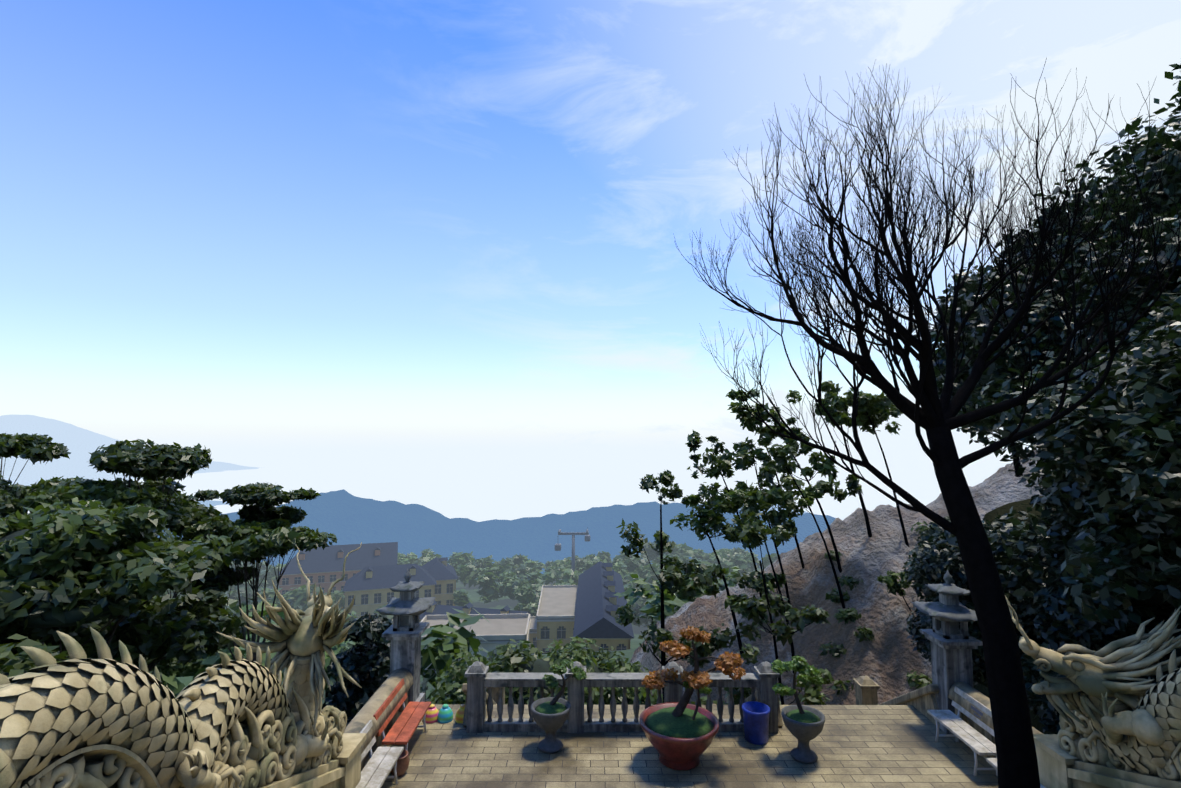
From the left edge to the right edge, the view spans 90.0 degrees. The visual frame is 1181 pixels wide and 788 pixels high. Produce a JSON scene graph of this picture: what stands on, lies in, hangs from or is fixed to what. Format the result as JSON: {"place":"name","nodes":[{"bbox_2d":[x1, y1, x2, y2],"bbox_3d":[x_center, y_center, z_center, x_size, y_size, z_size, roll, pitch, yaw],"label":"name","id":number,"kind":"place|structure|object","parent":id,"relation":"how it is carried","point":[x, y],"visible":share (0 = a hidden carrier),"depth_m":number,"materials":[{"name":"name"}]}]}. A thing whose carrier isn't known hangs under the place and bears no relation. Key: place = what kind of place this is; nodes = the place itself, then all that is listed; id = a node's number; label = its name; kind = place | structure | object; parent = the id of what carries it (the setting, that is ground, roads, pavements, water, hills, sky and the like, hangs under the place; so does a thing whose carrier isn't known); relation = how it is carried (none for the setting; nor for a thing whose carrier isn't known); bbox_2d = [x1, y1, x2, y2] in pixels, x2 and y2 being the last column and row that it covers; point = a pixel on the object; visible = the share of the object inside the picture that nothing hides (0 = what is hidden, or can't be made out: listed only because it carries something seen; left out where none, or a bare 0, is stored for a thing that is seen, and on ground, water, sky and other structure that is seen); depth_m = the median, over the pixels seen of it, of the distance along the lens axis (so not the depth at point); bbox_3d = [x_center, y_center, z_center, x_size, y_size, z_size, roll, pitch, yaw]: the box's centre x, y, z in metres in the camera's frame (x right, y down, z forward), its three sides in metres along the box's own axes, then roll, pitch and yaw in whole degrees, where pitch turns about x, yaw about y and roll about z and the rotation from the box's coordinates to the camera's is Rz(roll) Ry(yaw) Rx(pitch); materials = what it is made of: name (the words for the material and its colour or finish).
{"place":"outdoors","nodes":[
{"label":"outdoors","id":0,"kind":"place"},
{"bbox_2d":[0,415,263,485],"bbox_3d":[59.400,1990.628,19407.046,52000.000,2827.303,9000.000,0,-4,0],"label":"mountain range","id":1,"kind":"structure","parent":0,"point":[79,443],"depth_m":19780.78,"materials":[{"name":"blue"}]},
{"bbox_2d":[0,463,284,676],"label":"shade tree","id":2,"kind":"object","parent":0,"point":[73,615],"visible":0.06,"depth_m":12.82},
{"bbox_2d":[0,433,337,676],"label":"tree group","id":3,"kind":"object","parent":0,"point":[71,560],"depth_m":16.01},
{"bbox_2d":[168,567,762,704],"bbox_3d":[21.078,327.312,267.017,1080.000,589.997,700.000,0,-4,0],"label":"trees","id":4,"kind":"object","parent":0,"point":[503,602],"depth_m":176.19,"materials":[{"name":"green plant"}]},
{"bbox_2d":[277,542,397,598],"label":"hall building","id":5,"kind":"structure","parent":4,"relation":"on","point":[322,567],"depth_m":189.41,"materials":[{"name":"brick"}]},
{"bbox_2d":[322,612,392,725],"bbox_3d":[-5.835,10.904,15.273,5.076,10.200,4.769,0,-4,0],"label":"bush","id":6,"kind":"object","parent":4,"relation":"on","point":[358,662],"depth_m":15.12,"materials":[{"name":"green plant"}]},
{"bbox_2d":[343,564,436,618],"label":"house","id":7,"kind":"structure","parent":4,"relation":"on","point":[368,587],"depth_m":161.66,"materials":[{"name":"stone"}]},
{"bbox_2d":[27,540,779,701],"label":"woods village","id":8,"kind":"object","parent":4,"relation":"on","point":[522,579],"depth_m":166.03,"materials":[{"name":"green plant"}]},
{"bbox_2d":[421,557,457,605],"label":"building","id":9,"kind":"structure","parent":4,"relation":"on","point":[442,572],"depth_m":171.43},
{"bbox_2d":[420,613,530,674],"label":"cafe building","id":10,"kind":"structure","parent":4,"relation":"on","point":[500,629],"depth_m":98.41,"materials":[{"name":"concrete"}]},
{"bbox_2d":[419,600,532,621],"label":"gallery building","id":11,"kind":"structure","parent":4,"relation":"on","point":[435,609],"depth_m":147.36,"materials":[{"name":"stone"}]},
{"bbox_2d":[529,616,536,647],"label":"building","id":12,"kind":"structure","parent":4,"relation":"on","point":[533,633],"depth_m":134.11,"materials":[{"name":"concrete"}]},
{"bbox_2d":[427,636,662,704],"bbox_3d":[-2.607,15.914,27.086,13.609,10.032,15.299,0,-4,0],"label":"hedge","id":13,"kind":"object","parent":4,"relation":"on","point":[449,691],"depth_m":26.98,"materials":[{"name":"green plant"}]},
{"bbox_2d":[461,659,643,704],"bbox_3d":[-2.641,14.904,26.997,11.252,6.137,12.728,0,-4,0],"label":"bush","id":14,"kind":"object","parent":4,"relation":"on","point":[540,666],"visible":0.04,"depth_m":25.68,"materials":[{"name":"green plant"}]},
{"bbox_2d":[536,585,577,654],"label":"building block","id":15,"kind":"structure","parent":4,"relation":"on","point":[555,617],"depth_m":123.06,"materials":[{"name":"stone"}]},
{"bbox_2d":[555,527,589,571],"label":"cable car pylon","id":16,"kind":"object","parent":4,"relation":"on","point":[573,534],"visible":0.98,"depth_m":211.10,"materials":[{"name":"grey metal"}]},
{"bbox_2d":[573,561,633,651],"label":"building","id":17,"kind":"structure","parent":4,"relation":"on","point":[598,601],"depth_m":113.57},
{"bbox_2d":[157,489,835,573],"bbox_3d":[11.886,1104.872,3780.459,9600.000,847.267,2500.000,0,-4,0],"label":"mountain range","id":18,"kind":"structure","parent":0,"point":[345,517],"depth_m":3958.21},
{"bbox_2d":[198,500,807,513],"bbox_3d":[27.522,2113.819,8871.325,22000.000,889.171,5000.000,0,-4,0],"label":"mountain range","id":19,"kind":"structure","parent":0,"point":[206,503],"depth_m":10662.72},
{"bbox_2d":[28,450,1012,521],"bbox_3d":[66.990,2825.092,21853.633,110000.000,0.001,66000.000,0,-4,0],"label":"sea","id":20,"kind":"structure","parent":0,"point":[479,485],"depth_m":18500.68,"materials":[{"name":"white liquid"}]},
{"bbox_2d":[0,0,1180,449],"label":"sky","id":21,"kind":"structure","parent":0,"point":[225,224],"materials":[{"name":"blue"}]},
{"bbox_2d":[381,704,997,787],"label":"terrace paving","id":22,"kind":"structure","parent":0,"point":[875,746],"depth_m":9.86,"materials":[{"name":"stone"}]},
{"bbox_2d":[344,668,412,770],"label":"wall","id":23,"kind":"structure","parent":22,"relation":"on","point":[359,721],"depth_m":10.02,"materials":[{"name":"stone"}]},
{"bbox_2d":[356,720,403,787],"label":"white bench","id":24,"kind":"object","parent":22,"relation":"on","point":[379,766],"visible":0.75,"depth_m":8.94,"materials":[{"name":"paint"}]},
{"bbox_2d":[390,749,409,776],"bbox_3d":[-3.072,5.924,9.459,0.340,0.300,0.340,0,-4,0],"label":"clay pot","id":25,"kind":"object","parent":22,"relation":"on","point":[403,760],"visible":0.58,"depth_m":9.36,"materials":[{"name":"brown ceramic"}]},
{"bbox_2d":[373,679,430,749],"bbox_3d":[-3.249,5.699,10.278,0.559,0.871,1.450,0,-4,0],"label":"red bench","id":26,"kind":"object","parent":22,"relation":"on","point":[406,724],"visible":0.73,"depth_m":10.16,"materials":[{"name":"paint"}]},
{"bbox_2d":[376,569,435,702],"bbox_3d":[-3.665,4.867,11.742,0.920,2.740,0.920,0,-4,0],"label":"lantern","id":27,"kind":"object","parent":22,"relation":"on","point":[404,631],"visible":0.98,"depth_m":11.56,"materials":[{"name":"stone"}]},
{"bbox_2d":[531,697,570,753],"bbox_3d":[-0.690,5.776,10.264,0.700,0.710,0.700,0,-4,0],"label":"urn","id":28,"kind":"object","parent":22,"relation":"on","point":[549,719],"visible":0.98,"depth_m":10.13,"materials":[{"name":"stone"}]},
{"bbox_2d":[542,655,824,713],"bbox_3d":[1.551,4.945,10.138,4.832,1.021,0.996,0,-4,0],"label":"bonsai plant","id":29,"kind":"object","parent":28,"relation":"in","point":[805,669],"depth_m":10.03,"materials":[{"name":"green plant"}]},
{"bbox_2d":[465,661,779,733],"bbox_3d":[0.578,5.570,10.927,5.750,1.220,0.380,0,-4,0],"label":"balustrade","id":30,"kind":"object","parent":22,"relation":"on","point":[762,679],"visible":0.77,"depth_m":10.82,"materials":[{"name":"stone"}]},
{"bbox_2d":[639,702,718,770],"bbox_3d":[1.479,5.747,9.859,1.320,0.710,1.320,0,-4,0],"label":"plant pot","id":31,"kind":"object","parent":22,"relation":"on","point":[683,742],"visible":0.96,"depth_m":9.56,"materials":[{"name":"red ceramic"}]},
{"bbox_2d":[641,625,745,719],"bbox_3d":[1.739,4.698,9.946,1.780,1.553,1.126,0,-4,0],"label":"bonsai tree","id":32,"kind":"object","parent":31,"relation":"in","point":[728,663],"depth_m":9.86,"materials":[{"name":"orange plant"}]},
{"bbox_2d":[683,680,711,694],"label":"leaves","id":33,"kind":"object","parent":32,"relation":"attached to","point":[706,690],"visible":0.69,"depth_m":9.79,"materials":[{"name":"green plant"}]},
{"bbox_2d":[742,701,769,744],"bbox_3d":[2.951,5.870,10.517,0.490,0.560,0.490,0,-4,0],"label":"blue bin","id":34,"kind":"object","parent":22,"relation":"on","point":[756,720],"visible":1,"depth_m":10.36,"materials":[{"name":"plastic"}]},
{"bbox_2d":[781,705,824,763],"bbox_3d":[3.590,5.754,9.952,0.700,0.710,0.700,0,-4,0],"label":"urn","id":35,"kind":"object","parent":22,"relation":"on","point":[805,728],"visible":0.98,"depth_m":9.82,"materials":[{"name":"stone"}]},
{"bbox_2d":[910,570,982,733],"bbox_3d":[6.783,4.761,11.116,0.966,2.860,0.966,0,-4,0],"label":"lantern","id":36,"kind":"object","parent":22,"relation":"on","point":[952,645],"visible":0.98,"depth_m":10.93,"materials":[{"name":"stone"}]},
{"bbox_2d":[927,686,997,775],"bbox_3d":[6.359,5.676,9.949,0.559,0.871,1.450,0,-4,0],"label":"white bench","id":37,"kind":"object","parent":22,"relation":"on","point":[974,740],"visible":0.69,"depth_m":9.95,"materials":[{"name":"paint"}]},
{"bbox_2d":[948,682,1042,758],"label":"wall","id":38,"kind":"structure","parent":22,"relation":"on","point":[974,693],"depth_m":10.27,"materials":[{"name":"stone"}]},
{"bbox_2d":[986,744,1045,787],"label":"white bench","id":39,"kind":"object","parent":22,"relation":"on","point":[992,762],"visible":0.1,"depth_m":8.94,"materials":[{"name":"paint"}]},
{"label":"stair paving","id":40,"kind":"object","parent":22,"relation":"on","visible":0},
{"bbox_2d":[0,542,366,787],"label":"dragon statue","id":41,"kind":"object","parent":40,"relation":"on","point":[79,719],"visible":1,"depth_m":5.03,"materials":[{"name":"stone"}]},
{"bbox_2d":[673,57,1180,787],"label":"bare tree","id":42,"kind":"object","parent":40,"relation":"on","point":[933,415],"visible":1,"depth_m":7.84,"materials":[{"name":"black plant"}]},
{"bbox_2d":[1005,596,1180,787],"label":"dragon statue","id":43,"kind":"object","parent":40,"relation":"on","point":[1118,729],"visible":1,"depth_m":7.36,"materials":[{"name":"stone"}]},
{"bbox_2d":[615,380,931,704],"bbox_3d":[15.754,13.539,29.671,30.281,31.155,36.142,0,-4,0],"label":"slim tree","id":44,"kind":"object","parent":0,"point":[746,530],"depth_m":38.75,"materials":[{"name":"green plant"}]},
{"bbox_2d":[630,449,1044,704],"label":"hillside rock","id":45,"kind":"object","parent":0,"point":[887,660],"visible":0.27,"depth_m":42.04,"materials":[{"name":"grey stone"}]},
{"bbox_2d":[973,496,1180,733],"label":"hillside","id":46,"kind":"structure","parent":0,"point":[990,516],"depth_m":28.14,"materials":[{"name":"grey stone"}]},
{"bbox_2d":[902,58,1180,733],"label":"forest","id":47,"kind":"object","parent":46,"relation":"on","point":[1143,525],"depth_m":10.42,"materials":[{"name":"green plant"}]},
{"bbox_2d":[923,135,1180,695],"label":"tree","id":48,"kind":"object","parent":46,"relation":"on","point":[1158,597],"visible":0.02,"depth_m":10.94,"materials":[{"name":"green plant"}]},
{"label":"stair paving","id":49,"kind":"object","parent":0,"visible":0},
{"bbox_2d":[425,704,438,722],"bbox_3d":[-3.030,6.160,11.252,0.300,0.470,0.300,0,-4,0],"label":"vase","id":50,"kind":"object","parent":49,"relation":"on","point":[432,714],"visible":0.46,"depth_m":11.16,"materials":[{"name":"ceramic"}]},
{"bbox_2d":[437,704,452,722],"bbox_3d":[-2.767,6.160,11.251,0.300,0.470,0.300,0,-4,0],"label":"vase","id":51,"kind":"object","parent":49,"relation":"on","point":[445,713],"visible":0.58,"depth_m":11.16,"materials":[{"name":"teal ceramic"}]},
{"bbox_2d":[455,704,464,722],"bbox_3d":[-2.427,6.160,11.250,0.300,0.470,0.300,0,-4,0],"label":"vase","id":52,"kind":"object","parent":49,"relation":"on","point":[459,716],"visible":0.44,"depth_m":11.15,"materials":[{"name":"yellow ceramic"}]},
{"bbox_2d":[462,683,504,725],"bbox_3d":[-2.248,7.798,13.900,0.440,4.241,6.147,0,-4,0],"label":"stair rail","id":53,"kind":"object","parent":49,"relation":"attached to","point":[495,694],"visible":0.21,"depth_m":12.37,"materials":[{"name":"stone"}]},
{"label":"stair paving","id":54,"kind":"object","parent":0,"visible":0},
{"bbox_2d":[712,675,939,725],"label":"stone wall","id":55,"kind":"structure","parent":54,"relation":"on","point":[922,700],"depth_m":11.99,"materials":[{"name":"stone"}]}
]}

